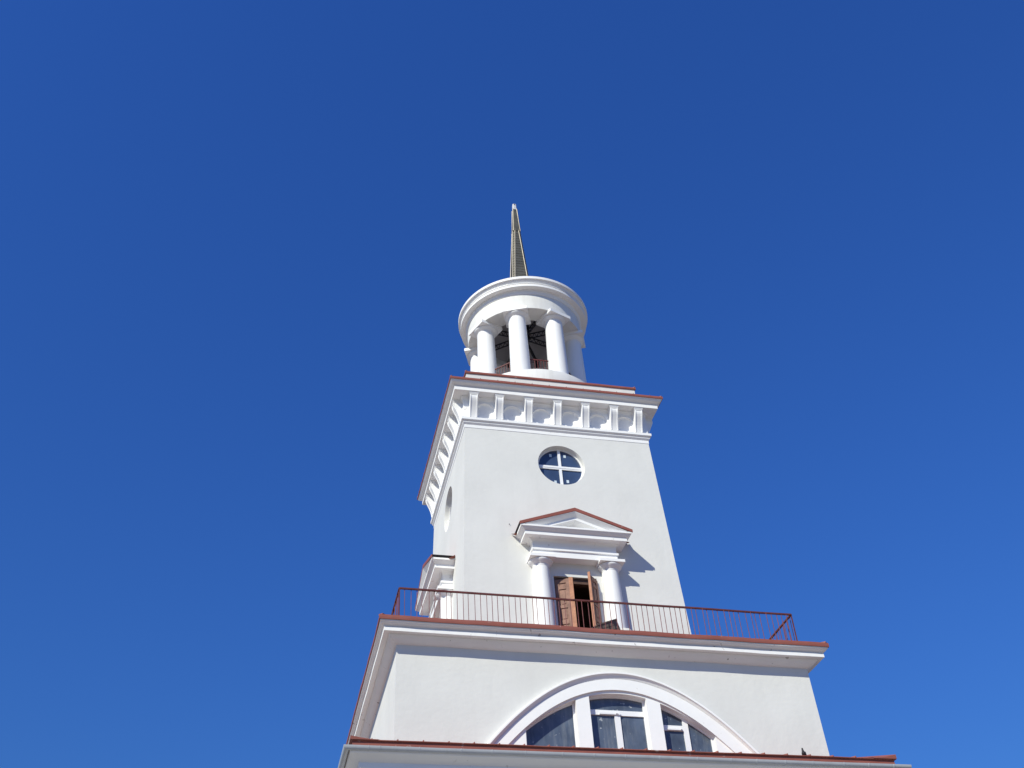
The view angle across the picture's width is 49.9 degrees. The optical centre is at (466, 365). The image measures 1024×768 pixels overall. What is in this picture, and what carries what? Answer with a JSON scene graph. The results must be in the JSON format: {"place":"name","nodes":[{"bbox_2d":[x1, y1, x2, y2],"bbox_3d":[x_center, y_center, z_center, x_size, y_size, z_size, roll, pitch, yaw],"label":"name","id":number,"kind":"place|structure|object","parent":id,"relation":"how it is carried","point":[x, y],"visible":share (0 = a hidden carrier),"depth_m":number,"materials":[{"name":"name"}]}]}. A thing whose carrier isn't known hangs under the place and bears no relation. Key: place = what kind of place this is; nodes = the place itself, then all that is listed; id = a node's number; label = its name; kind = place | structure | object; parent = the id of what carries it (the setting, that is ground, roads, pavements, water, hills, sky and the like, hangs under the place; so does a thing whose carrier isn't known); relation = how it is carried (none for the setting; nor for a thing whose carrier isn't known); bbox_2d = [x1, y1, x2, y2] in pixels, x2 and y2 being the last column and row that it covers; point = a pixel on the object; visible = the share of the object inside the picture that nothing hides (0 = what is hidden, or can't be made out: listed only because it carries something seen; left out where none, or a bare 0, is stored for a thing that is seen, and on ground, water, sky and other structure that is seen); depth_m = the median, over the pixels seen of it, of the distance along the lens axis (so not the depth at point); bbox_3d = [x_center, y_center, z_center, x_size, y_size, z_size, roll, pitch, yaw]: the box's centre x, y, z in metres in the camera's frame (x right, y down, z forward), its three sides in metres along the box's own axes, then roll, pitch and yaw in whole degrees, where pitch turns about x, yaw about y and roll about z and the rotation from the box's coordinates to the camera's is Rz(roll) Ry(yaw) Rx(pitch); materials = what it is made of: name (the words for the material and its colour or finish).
{"place":"outdoors","nodes":[
{"label":"outdoors","id":0,"kind":"place"},
{"bbox_2d":[0,0,1023,767],"label":"sky","id":1,"kind":"structure","parent":0,"point":[244,244],"materials":[{"name":"blue"}]},
{"label":"ground","id":2,"kind":"structure","parent":0,"visible":0},
{"bbox_2d":[338,204,911,767],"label":"tower","id":3,"kind":"structure","parent":2,"relation":"on","point":[538,496],"depth_m":25.21,"materials":[{"name":"paint"}]},
{"bbox_2d":[444,486,451,531],"bbox_3d":[-0.420,3.903,29.945,0.234,1.250,1.250,6,-41,-9],"label":"round window","id":4,"kind":"structure","parent":3,"relation":"in","point":[448,506],"depth_m":30.48,"materials":[{"name":"paint"}]},
{"bbox_2d":[526,702,577,746],"bbox_3d":[1.657,7.293,21.879,1.100,1.337,0.063,6,-41,-9],"label":"window","id":5,"kind":"structure","parent":3,"relation":"in","point":[558,727],"depth_m":21.93,"materials":[{"name":"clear glass"}]},
{"bbox_2d":[538,446,584,484],"bbox_3d":[2.431,2.623,28.553,1.250,1.250,0.234,6,-41,-9],"label":"round window","id":6,"kind":"structure","parent":3,"relation":"in","point":[560,464],"depth_m":28.66,"materials":[{"name":"glass"}]},
{"bbox_2d":[554,571,601,627],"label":"door","id":7,"kind":"structure","parent":3,"relation":"in","point":[565,587],"depth_m":25.95,"materials":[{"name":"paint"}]},
{"bbox_2d":[592,619,620,629],"bbox_3d":[3.001,5.766,23.984,0.540,0.285,0.424,-7,-26,-33],"label":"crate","id":8,"kind":"object","parent":3,"relation":"on","point":[610,626],"visible":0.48,"depth_m":23.86,"materials":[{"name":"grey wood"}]},
{"bbox_2d":[589,696,649,748],"bbox_3d":[3.063,7.361,22.146,1.230,1.505,0.097,6,-41,-9],"label":"window","id":9,"kind":"structure","parent":3,"relation":"in","point":[617,722],"depth_m":22.29,"materials":[{"name":"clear glass"}]},
{"bbox_2d":[661,708,714,751],"bbox_3d":[4.478,7.562,22.318,1.095,1.346,0.095,6,-41,-9],"label":"window","id":10,"kind":"structure","parent":3,"relation":"in","point":[680,735],"depth_m":22.37,"materials":[{"name":"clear glass"}]}
]}

